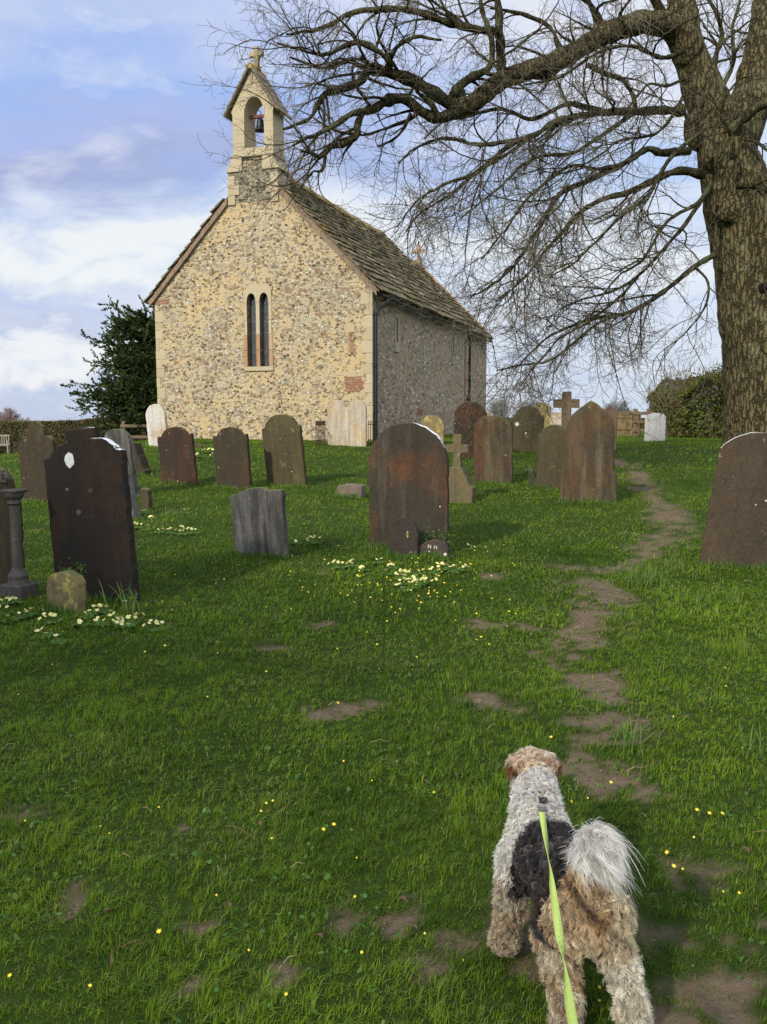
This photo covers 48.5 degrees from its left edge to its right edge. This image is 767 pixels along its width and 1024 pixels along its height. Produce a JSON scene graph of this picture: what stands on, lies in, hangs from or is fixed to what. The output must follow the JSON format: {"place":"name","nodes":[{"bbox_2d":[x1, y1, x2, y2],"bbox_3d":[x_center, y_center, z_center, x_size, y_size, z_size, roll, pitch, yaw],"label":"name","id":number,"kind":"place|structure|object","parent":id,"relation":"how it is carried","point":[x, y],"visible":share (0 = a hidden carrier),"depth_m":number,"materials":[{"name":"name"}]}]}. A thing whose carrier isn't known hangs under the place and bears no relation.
{"place":"outdoors","nodes":[
{"label":"outdoors","id":0,"kind":"place"},
{"bbox_2d":[0,422,766,1023],"bbox_3d":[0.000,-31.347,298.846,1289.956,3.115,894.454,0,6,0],"label":"ground","id":1,"kind":"structure","parent":0,"point":[726,980],"depth_m":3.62,"materials":[{"name":"plant"}]},
{"bbox_2d":[0,435,10,453],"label":"garden bench","id":2,"kind":"object","parent":1,"relation":"on","point":[7,444],"visible":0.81,"depth_m":34.21,"materials":[{"name":"brown wood"}]},
{"bbox_2d":[0,605,12,614],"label":"primrose","id":3,"kind":"object","parent":1,"relation":"on","point":[1,612],"visible":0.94,"depth_m":6.24,"materials":[{"name":"green plant"}]},
{"bbox_2d":[0,596,14,606],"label":"primrose","id":4,"kind":"object","parent":1,"relation":"on","point":[6,604],"visible":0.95,"depth_m":6.46,"materials":[{"name":"green plant"}]},
{"bbox_2d":[0,614,18,623],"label":"primrose","id":5,"kind":"object","parent":1,"relation":"on","point":[12,620],"visible":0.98,"depth_m":6.05,"materials":[{"name":"green plant"}]},
{"bbox_2d":[8,596,21,603],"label":"primrose","id":6,"kind":"object","parent":1,"relation":"on","point":[14,601],"visible":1,"depth_m":6.49,"materials":[{"name":"green plant"}]},
{"bbox_2d":[0,406,30,435],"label":"bare tree","id":7,"kind":"object","parent":1,"relation":"on","point":[7,415],"visible":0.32,"depth_m":118.39,"materials":[{"name":"plant"}]},
{"bbox_2d":[0,467,38,598],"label":"column monument","id":8,"kind":"object","parent":1,"relation":"on","point":[14,579],"depth_m":6.70,"materials":[{"name":"grey stone"}]},
{"bbox_2d":[10,608,28,619],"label":"primrose","id":9,"kind":"object","parent":1,"relation":"on","point":[19,617],"visible":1,"depth_m":6.12,"materials":[{"name":"green plant"}]},
{"bbox_2d":[17,607,42,618],"bbox_3d":[-2.558,0.727,6.174,0.196,0.088,0.114,0,6,-4],"label":"primrose","id":10,"kind":"object","parent":1,"relation":"on","point":[32,614],"visible":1,"depth_m":6.17,"materials":[{"name":"green plant"}]},
{"bbox_2d":[18,421,56,502],"bbox_3d":[-4.858,-0.576,12.016,0.620,1.396,0.080,0,6,20],"label":"headstone","id":11,"kind":"object","parent":1,"relation":"on","point":[37,446],"visible":0.72,"depth_m":11.97,"materials":[{"name":"brown stone"}]},
{"bbox_2d":[35,628,58,639],"bbox_3d":[-2.223,0.802,5.647,0.108,0.091,0.158,4,8,32],"label":"primrose","id":12,"kind":"object","parent":1,"relation":"on","point":[49,635],"visible":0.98,"depth_m":5.64,"materials":[{"name":"green plant"}]},
{"bbox_2d":[38,612,63,624],"bbox_3d":[-2.323,0.749,5.965,0.196,0.088,0.114,-6,9,-42],"label":"primrose","id":13,"kind":"object","parent":1,"relation":"on","point":[50,621],"visible":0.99,"depth_m":5.96,"materials":[{"name":"green plant"}]},
{"bbox_2d":[49,631,67,644],"bbox_3d":[-2.108,0.820,5.523,0.108,0.091,0.158,-1,6,-6],"label":"primrose","id":14,"kind":"object","parent":1,"relation":"on","point":[57,641],"visible":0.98,"depth_m":5.53,"materials":[{"name":"green plant"}]},
{"bbox_2d":[47,570,85,613],"bbox_3d":[-2.373,0.718,6.369,0.298,0.572,0.096,6,8,19],"label":"footstone","id":15,"kind":"object","parent":1,"relation":"on","point":[67,588],"visible":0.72,"depth_m":6.30,"materials":[{"name":"brown stone"}]},
{"bbox_2d":[55,558,86,575],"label":"weed plant","id":16,"kind":"object","parent":1,"relation":"on","point":[78,566],"visible":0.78,"depth_m":6.47,"materials":[{"name":"green plant"}]},
{"bbox_2d":[0,415,147,452],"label":"hedge","id":17,"kind":"object","parent":1,"relation":"on","point":[19,426],"visible":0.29,"depth_m":35.14,"materials":[{"name":"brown plant"}]},
{"bbox_2d":[71,619,90,627],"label":"primrose","id":18,"kind":"object","parent":1,"relation":"on","point":[78,623],"visible":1,"depth_m":5.89,"materials":[{"name":"green plant"}]},
{"bbox_2d":[79,608,98,619],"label":"primrose","id":19,"kind":"object","parent":1,"relation":"on","point":[86,615],"visible":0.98,"depth_m":6.11,"materials":[{"name":"green plant"}]},
{"bbox_2d":[43,427,140,601],"bbox_3d":[-2.333,0.140,6.804,0.772,1.622,0.083,-5,1,20],"label":"headstone","id":20,"kind":"object","parent":1,"relation":"on","point":[89,499],"visible":0.82,"depth_m":6.74,"materials":[{"name":"stone"}]},
{"bbox_2d":[88,604,106,615],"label":"primrose","id":21,"kind":"object","parent":1,"relation":"on","point":[96,613],"visible":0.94,"depth_m":6.24,"materials":[{"name":"green plant"}]},
{"bbox_2d":[92,603,108,614],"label":"primrose","id":22,"kind":"object","parent":1,"relation":"on","point":[104,611],"visible":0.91,"depth_m":6.26,"materials":[{"name":"green plant"}]},
{"bbox_2d":[94,616,108,627],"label":"primrose","id":23,"kind":"object","parent":1,"relation":"on","point":[101,624],"visible":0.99,"depth_m":5.92,"materials":[{"name":"green plant"}]},
{"bbox_2d":[60,294,156,439],"bbox_3d":[-8.185,-5.086,31.110,6.875,5.928,6.190,0,6,0],"label":"yew tree","id":24,"kind":"object","parent":1,"relation":"on","point":[130,394],"visible":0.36,"depth_m":30.01,"materials":[{"name":"green plant"}]},
{"bbox_2d":[100,609,117,617],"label":"primrose","id":25,"kind":"object","parent":1,"relation":"on","point":[110,610],"visible":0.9,"depth_m":6.16,"materials":[{"name":"green plant"}]},
{"bbox_2d":[108,612,129,622],"bbox_3d":[-1.873,0.745,6.039,0.108,0.091,0.158,3,7,23],"label":"primrose","id":26,"kind":"object","parent":1,"relation":"on","point":[124,618],"visible":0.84,"depth_m":6.04,"materials":[{"name":"green plant"}]},
{"bbox_2d":[104,429,138,495],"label":"headstone","id":27,"kind":"object","parent":1,"relation":"on","point":[122,438],"visible":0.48,"depth_m":12.52,"materials":[{"name":"grey stone"}]},
{"bbox_2d":[98,581,146,616],"bbox_3d":[-1.913,0.633,6.384,0.530,0.247,0.318,0,6,0],"label":"grass tussock","id":28,"kind":"object","parent":1,"relation":"on","point":[125,606],"depth_m":6.36,"materials":[{"name":"plant"}]},
{"bbox_2d":[112,612,144,628],"bbox_3d":[-1.762,0.766,5.899,0.225,0.096,0.224,-2,7,-20],"label":"primrose","id":29,"kind":"object","parent":1,"relation":"on","point":[127,625],"visible":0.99,"depth_m":5.90,"materials":[{"name":"green plant"}]},
{"bbox_2d":[125,612,140,625],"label":"primrose","id":30,"kind":"object","parent":1,"relation":"on","point":[133,621],"visible":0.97,"depth_m":6.00,"materials":[{"name":"green plant"}]},
{"bbox_2d":[120,421,147,438],"bbox_3d":[-8.448,-2.576,29.378,1.222,1.130,0.135,0,6,0],"label":"wooden fence","id":31,"kind":"object","parent":1,"relation":"on","point":[123,425],"visible":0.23,"depth_m":29.29,"materials":[{"name":"brown wood"}]},
{"bbox_2d":[128,471,140,517],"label":"headstone","id":32,"kind":"object","parent":1,"relation":"on","point":[135,510],"visible":0.22,"depth_m":10.82,"materials":[{"name":"grey stone"}]},
{"bbox_2d":[133,443,151,473],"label":"headstone","id":33,"kind":"object","parent":1,"relation":"on","point":[141,462],"visible":0.34,"depth_m":15.70,"materials":[{"name":"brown stone"}]},
{"bbox_2d":[140,488,152,510],"bbox_3d":[-3.191,-0.052,11.466,0.146,0.550,0.096,2,7,19],"label":"footstone","id":34,"kind":"object","parent":1,"relation":"on","point":[146,499],"visible":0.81,"depth_m":11.41,"materials":[{"name":"brown stone"}]},
{"bbox_2d":[142,619,169,631],"bbox_3d":[-1.557,0.786,5.845,0.196,0.088,0.114,-2,7,-17],"label":"primrose","id":35,"kind":"object","parent":1,"relation":"on","point":[156,628],"visible":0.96,"depth_m":5.85,"materials":[{"name":"green plant"}]},
{"bbox_2d":[146,404,167,445],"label":"headstone","id":36,"kind":"object","parent":1,"relation":"on","point":[156,420],"visible":0.65,"depth_m":21.85,"materials":[{"name":"white stone"}]},
{"bbox_2d":[146,505,195,519],"bbox_3d":[-2.719,-0.009,10.956,0.787,0.135,0.838,2,7,20],"label":"grass tussock","id":37,"kind":"object","parent":1,"relation":"on","point":[171,512],"depth_m":11.04,"materials":[{"name":"plant"}]},
{"bbox_2d":[157,427,197,485],"bbox_3d":[-3.361,-0.788,13.935,0.668,1.210,0.072,-3,5,20],"label":"headstone","id":38,"kind":"object","parent":1,"relation":"on","point":[177,454],"visible":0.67,"depth_m":13.88,"materials":[{"name":"brown stone"}]},
{"bbox_2d":[194,444,202,447],"bbox_3d":[-4.636,-1.525,21.262,0.279,0.366,0.080,2,7,19],"label":"footstone","id":39,"kind":"object","parent":1,"relation":"on","point":[198,445],"visible":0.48,"depth_m":21.20,"materials":[{"name":"brown stone"}]},
{"bbox_2d":[213,427,251,488],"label":"headstone","id":40,"kind":"object","parent":1,"relation":"on","point":[232,456],"visible":0.73,"depth_m":13.64,"materials":[{"name":"brown stone"}]},
{"bbox_2d":[225,825,258,841],"bbox_3d":[-0.509,1.153,3.066,0.164,0.023,0.006,4,8,34],"label":"fallen twig","id":41,"kind":"object","parent":1,"relation":"on","point":[241,829],"visible":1,"depth_m":3.07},
{"bbox_2d":[230,487,289,558],"bbox_3d":[-1.218,0.219,8.412,0.588,0.935,0.088,-1,6,20],"label":"headstone","id":42,"kind":"object","parent":1,"relation":"on","point":[259,518],"visible":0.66,"depth_m":8.35,"materials":[{"name":"grey stone"}]},
{"bbox_2d":[262,414,307,485],"bbox_3d":[-1.623,-0.891,13.991,0.704,1.430,0.096,-4,5,20],"label":"headstone","id":43,"kind":"object","parent":1,"relation":"on","point":[283,447],"visible":0.74,"depth_m":13.93,"materials":[{"name":"brown stone"}]},
{"bbox_2d":[142,46,493,440],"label":"church","id":44,"kind":"structure","parent":1,"relation":"on","point":[259,322],"depth_m":24.82,"materials":[{"name":"stone"}]},
{"bbox_2d":[254,108,263,132],"bbox_3d":[-3.535,-11.241,24.395,0.344,0.624,0.344,2,7,19],"label":"church bell","id":45,"kind":"object","parent":44,"relation":"hanging from","point":[260,125],"visible":0.9,"depth_m":24.33,"materials":[{"name":"grey metal"}]},
{"bbox_2d":[244,283,273,370],"bbox_3d":[-3.607,-5.357,24.790,0.960,2.480,0.235,2,7,19],"label":"window frame","id":46,"kind":"structure","parent":44,"relation":"in","point":[254,345],"depth_m":24.80,"materials":[{"name":"beige stone"}]},
{"bbox_2d":[395,313,399,352],"bbox_3d":[0.360,-5.387,25.600,0.150,1.160,0.420,2,7,19],"label":"window frame","id":47,"kind":"structure","parent":44,"relation":"in","point":[397,323],"depth_m":25.66,"materials":[{"name":"grey stone"}]},
{"bbox_2d":[452,333,454,364],"bbox_3d":[2.555,-6.081,31.786,0.150,1.160,0.420,2,7,19],"label":"window frame","id":48,"kind":"structure","parent":44,"relation":"in","point":[453,336],"depth_m":31.82,"materials":[{"name":"grey stone"}]},
{"bbox_2d":[315,421,325,440],"bbox_3d":[-1.627,-2.010,22.012,0.022,0.720,1.030,1,6,9],"label":"iron railing","id":49,"kind":"object","parent":1,"relation":"on","point":[319,422],"visible":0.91,"depth_m":21.84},
{"bbox_2d":[328,560,347,568],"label":"primrose","id":50,"kind":"object","parent":1,"relation":"on","point":[337,567],"visible":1,"depth_m":7.70,"materials":[{"name":"green plant"}]},
{"bbox_2d":[327,400,366,446],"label":"headstone","id":51,"kind":"object","parent":1,"relation":"on","point":[347,426],"visible":0.77,"depth_m":21.83,"materials":[{"name":"stone"}]},
{"bbox_2d":[337,483,365,497],"bbox_3d":[-0.475,-0.201,12.657,0.398,0.439,0.208,2,7,19],"label":"stone fragment","id":52,"kind":"object","parent":1,"relation":"on","point":[354,488],"visible":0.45,"depth_m":12.55,"materials":[{"name":"stone"}]},
{"bbox_2d":[357,565,369,571],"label":"primrose","id":53,"kind":"object","parent":1,"relation":"on","point":[361,568],"visible":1,"depth_m":7.66,"materials":[{"name":"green plant"}]},
{"bbox_2d":[368,420,377,446],"bbox_3d":[-0.275,-2.009,22.013,0.022,0.720,0.480,4,7,30],"label":"iron railing","id":54,"kind":"object","parent":1,"relation":"on","point":[370,424],"visible":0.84,"depth_m":21.92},
{"bbox_2d":[8,542,741,1001],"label":"celandine flowers","id":55,"kind":"object","parent":1,"relation":"on","point":[344,760],"visible":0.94,"depth_m":3.28,"materials":[{"name":"plant"}]},
{"bbox_2d":[372,556,386,564],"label":"primrose","id":56,"kind":"object","parent":1,"relation":"on","point":[378,562],"visible":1,"depth_m":7.93,"materials":[{"name":"green plant"}]},
{"bbox_2d":[0,537,766,1023],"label":"ground cover leaves","id":57,"kind":"object","parent":1,"relation":"on","point":[194,853],"visible":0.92,"depth_m":3.81,"materials":[{"name":"plant"}]},
{"bbox_2d":[5,447,766,967],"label":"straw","id":58,"kind":"object","parent":1,"relation":"on","point":[345,663],"visible":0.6,"depth_m":5.08,"materials":[{"name":"plant"}]},
{"bbox_2d":[387,563,396,569],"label":"primrose","id":59,"kind":"object","parent":1,"relation":"on","point":[393,567],"visible":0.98,"depth_m":7.74,"materials":[{"name":"yellow plant"}]},
{"bbox_2d":[68,473,718,1006],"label":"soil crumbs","id":60,"kind":"object","parent":1,"relation":"on","point":[592,683],"visible":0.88,"depth_m":6.00,"materials":[{"name":"soil"}]},
{"bbox_2d":[21,469,766,614],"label":"long grass","id":61,"kind":"structure","parent":1,"relation":"on","point":[101,599],"depth_m":8.31,"materials":[{"name":"plant"}]},
{"bbox_2d":[391,577,407,586],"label":"primrose","id":62,"kind":"object","parent":1,"relation":"on","point":[400,584],"visible":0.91,"depth_m":7.11,"materials":[{"name":"green plant"}]},
{"bbox_2d":[395,571,406,580],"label":"primrose","id":63,"kind":"object","parent":1,"relation":"on","point":[396,578],"visible":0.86,"depth_m":7.32,"materials":[{"name":"green plant"}]},
{"bbox_2d":[394,569,410,577],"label":"primrose","id":64,"kind":"object","parent":1,"relation":"on","point":[405,571],"visible":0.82,"depth_m":7.41,"materials":[{"name":"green plant"}]},
{"bbox_2d":[387,517,419,555],"bbox_3d":[0.192,0.363,8.340,0.321,0.633,0.067,4,7,19],"label":"footstone","id":65,"kind":"object","parent":1,"relation":"on","point":[403,535],"visible":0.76,"depth_m":8.29,"materials":[{"name":"brown stone"}]},
{"bbox_2d":[395,582,411,592],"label":"primrose","id":66,"kind":"object","parent":1,"relation":"on","point":[404,590],"visible":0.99,"depth_m":6.89,"materials":[{"name":"green plant"}]},
{"bbox_2d":[51,513,758,937],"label":"dead leaves","id":67,"kind":"object","parent":1,"relation":"on","point":[403,897],"visible":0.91,"depth_m":2.95,"materials":[{"name":"brown plant"}]},
{"bbox_2d":[368,422,449,553],"bbox_3d":[0.254,-0.130,8.617,0.844,1.548,0.080,1,7,19],"label":"headstone","id":68,"kind":"object","parent":1,"relation":"on","point":[409,470],"visible":0.69,"depth_m":8.55,"materials":[{"name":"stone"}]},
{"bbox_2d":[401,570,419,581],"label":"primrose","id":69,"kind":"object","parent":1,"relation":"on","point":[411,578],"visible":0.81,"depth_m":7.25,"materials":[{"name":"green plant"}]},
{"bbox_2d":[409,579,424,589],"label":"primrose","id":70,"kind":"object","parent":1,"relation":"on","point":[416,586],"visible":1,"depth_m":7.00,"materials":[{"name":"green plant"}]},
{"bbox_2d":[407,575,437,588],"bbox_3d":[0.296,0.583,7.064,0.224,0.096,0.225,-4,8,-35],"label":"primrose","id":71,"kind":"object","parent":1,"relation":"on","point":[419,583],"visible":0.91,"depth_m":7.08,"materials":[{"name":"green plant"}]},
{"bbox_2d":[421,415,443,442],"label":"headstone","id":72,"kind":"object","parent":1,"relation":"on","point":[436,427],"visible":0.47,"depth_m":22.41,"materials":[{"name":"yellow stone"}]},
{"bbox_2d":[419,539,449,558],"bbox_3d":[0.493,0.478,8.304,0.296,0.428,0.069,6,8,19],"label":"footstone","id":73,"kind":"object","parent":1,"relation":"on","point":[438,545],"visible":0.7,"depth_m":8.25,"materials":[{"name":"stone"}]},
{"bbox_2d":[428,567,441,575],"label":"primrose","id":74,"kind":"object","parent":1,"relation":"on","point":[437,572],"visible":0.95,"depth_m":7.51,"materials":[{"name":"green plant"}]},
{"bbox_2d":[420,524,454,547],"bbox_3d":[0.476,0.234,8.385,0.448,0.248,0.231,0,6,0],"label":"weed plant","id":75,"kind":"object","parent":1,"relation":"on","point":[436,535],"visible":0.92,"depth_m":8.38,"materials":[{"name":"green plant"}]},
{"bbox_2d":[436,562,449,570],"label":"primrose","id":76,"kind":"object","parent":1,"relation":"on","point":[445,568],"visible":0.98,"depth_m":7.65,"materials":[{"name":"green plant"}]},
{"bbox_2d":[447,564,459,574],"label":"primrose","id":77,"kind":"object","parent":1,"relation":"on","point":[452,571],"visible":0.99,"depth_m":7.54,"materials":[{"name":"green plant"}]},
{"bbox_2d":[446,434,475,502],"bbox_3d":[1.051,-0.496,12.120,0.509,1.219,0.240,2,7,19],"label":"stone cross","id":78,"kind":"object","parent":1,"relation":"on","point":[462,487],"visible":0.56,"depth_m":12.02,"materials":[{"name":"stone"}]},
{"bbox_2d":[455,564,470,572],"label":"primrose","id":79,"kind":"object","parent":1,"relation":"on","point":[461,569],"visible":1,"depth_m":7.58,"materials":[{"name":"green plant"}]},
{"bbox_2d":[454,401,486,457],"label":"headstone","id":80,"kind":"object","parent":1,"relation":"on","point":[467,430],"visible":0.3,"depth_m":18.48,"materials":[{"name":"orange stone"}]},
{"bbox_2d":[179,0,766,464],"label":"oak tree","id":81,"kind":"object","parent":1,"relation":"on","point":[723,130],"visible":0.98,"depth_m":14.20,"materials":[{"name":"brown plant"}]},
{"bbox_2d":[473,415,512,484],"bbox_3d":[1.802,-0.895,13.988,0.656,1.381,0.072,2,7,19],"label":"headstone","id":82,"kind":"object","parent":1,"relation":"on","point":[493,452],"visible":0.7,"depth_m":13.94,"materials":[{"name":"stone"}]},
{"bbox_2d":[486,399,511,417],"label":"bare tree","id":83,"kind":"object","parent":1,"relation":"on","point":[494,411],"visible":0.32,"depth_m":113.50,"materials":[{"name":"plant"}]},
{"bbox_2d":[511,399,535,417],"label":"bare tree","id":84,"kind":"object","parent":1,"relation":"on","point":[522,406],"visible":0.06,"depth_m":123.51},
{"bbox_2d":[512,406,543,451],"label":"headstone","id":85,"kind":"object","parent":1,"relation":"on","point":[524,439],"visible":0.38,"depth_m":19.88,"materials":[{"name":"brown stone"}]},
{"bbox_2d":[528,468,536,484],"bbox_3d":[2.442,-0.440,13.837,0.175,0.532,0.120,2,7,19],"label":"footstone","id":86,"kind":"object","parent":1,"relation":"on","point":[532,478],"visible":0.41,"depth_m":13.78,"materials":[{"name":"stone"}]},
{"bbox_2d":[534,402,550,427],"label":"headstone","id":87,"kind":"object","parent":1,"relation":"on","point":[546,416],"visible":0.25,"depth_m":25.26,"materials":[{"name":"yellow stone"}]},
{"bbox_2d":[536,424,566,489],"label":"headstone","id":88,"kind":"object","parent":1,"relation":"on","point":[551,454],"visible":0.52,"depth_m":13.34,"materials":[{"name":"brown stone"}]},
{"bbox_2d":[550,412,571,424],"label":"headstone","id":89,"kind":"object","parent":1,"relation":"on","point":[557,420],"visible":0.18,"depth_m":24.46,"materials":[{"name":"stone"}]},
{"bbox_2d":[553,391,579,429],"bbox_3d":[4.181,-1.948,19.505,0.806,1.613,0.500,2,7,19],"label":"stone cross","id":90,"kind":"object","parent":1,"relation":"on","point":[567,406],"visible":0.33,"depth_m":19.38,"materials":[{"name":"stone"}]},
{"bbox_2d":[486,744,655,1023],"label":"dog","id":91,"kind":"object","parent":1,"relation":"on","point":[598,912],"visible":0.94,"depth_m":2.09},
{"bbox_2d":[537,804,577,1023],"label":"dog lead","id":92,"kind":"object","parent":91,"relation":"attached to","point":[571,1014],"visible":1,"depth_m":1.74,"materials":[{"name":"fabric"}]},
{"bbox_2d":[507,417,644,428],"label":"hedge","id":93,"kind":"object","parent":1,"relation":"on","point":[643,425],"visible":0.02,"depth_m":41.33,"materials":[{"name":"brown plant"}]},
{"bbox_2d":[561,401,617,502],"bbox_3d":[2.904,-0.724,11.994,0.775,1.676,0.160,2,7,19],"label":"headstone","id":94,"kind":"object","parent":1,"relation":"on","point":[589,472],"visible":0.73,"depth_m":11.90,"materials":[{"name":"stone"}]},
{"bbox_2d":[604,406,617,450],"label":"headstone","id":95,"kind":"object","parent":1,"relation":"on","point":[610,410],"visible":0.39,"depth_m":18.83,"materials":[{"name":"stone"}]},
{"bbox_2d":[602,396,635,413],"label":"bare tree","id":96,"kind":"object","parent":1,"relation":"on","point":[620,407],"visible":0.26,"depth_m":103.64,"materials":[{"name":"plant"}]},
{"bbox_2d":[591,710,661,755],"bbox_3d":[1.093,0.981,3.811,0.235,0.180,0.303,-6,9,-42],"label":"grass tussock","id":97,"kind":"object","parent":1,"relation":"on","point":[625,744],"depth_m":3.79,"materials":[{"name":"plant"}]},
{"bbox_2d":[617,411,640,435],"bbox_3d":[8.016,-2.946,28.840,1.477,0.962,0.196,0,6,0],"label":"wooden fence","id":98,"kind":"object","parent":1,"relation":"on","point":[624,428],"visible":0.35,"depth_m":28.82,"materials":[{"name":"brown wood"}]},
{"bbox_2d":[607,561,673,588],"bbox_3d":[2.167,0.517,7.249,0.581,0.189,0.571,0,6,0],"label":"grass tussock","id":99,"kind":"object","parent":1,"relation":"on","point":[649,579],"depth_m":7.18,"materials":[{"name":"plant"}]},
{"bbox_2d":[632,409,651,435],"bbox_3d":[8.564,-2.811,28.245,0.630,1.230,0.135,0,6,0],"label":"wooden fence","id":100,"kind":"object","parent":1,"relation":"on","point":[636,413],"visible":0.58,"depth_m":28.16,"materials":[{"name":"brown wood"}]},
{"bbox_2d":[644,413,665,440],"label":"headstone","id":101,"kind":"object","parent":1,"relation":"on","point":[656,428],"visible":0.63,"depth_m":23.44,"materials":[{"name":"white stone"}]},
{"bbox_2d":[619,554,714,576],"bbox_3d":[2.593,0.472,7.670,0.862,0.139,0.816,0,6,0],"label":"grass tussock","id":102,"kind":"object","parent":1,"relation":"on","point":[636,566],"depth_m":7.67,"materials":[{"name":"plant"}]},
{"bbox_2d":[628,357,723,438],"bbox_3d":[13.951,-3.882,27.573,11.894,3.050,5.606,0,6,0],"label":"hedge","id":103,"kind":"object","parent":1,"relation":"on","point":[686,414],"visible":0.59,"depth_m":26.26,"materials":[{"name":"green plant"}]},
{"bbox_2d":[660,581,766,616],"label":"grass tussock","id":104,"kind":"object","parent":1,"relation":"on","point":[701,595],"depth_m":6.64,"materials":[{"name":"plant"}]},
{"bbox_2d":[699,432,766,568],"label":"headstone","id":105,"kind":"object","parent":1,"relation":"on","point":[735,531],"visible":0.64,"depth_m":7.85,"materials":[{"name":"brown stone"}]},
{"bbox_2d":[738,723,766,760],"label":"grass tussock","id":106,"kind":"object","parent":1,"relation":"on","point":[761,752],"depth_m":3.69,"materials":[{"name":"plant"}]},
{"bbox_2d":[0,0,766,420],"label":"sky","id":107,"kind":"structure","parent":0,"point":[107,177],"materials":[{"name":"blue"}]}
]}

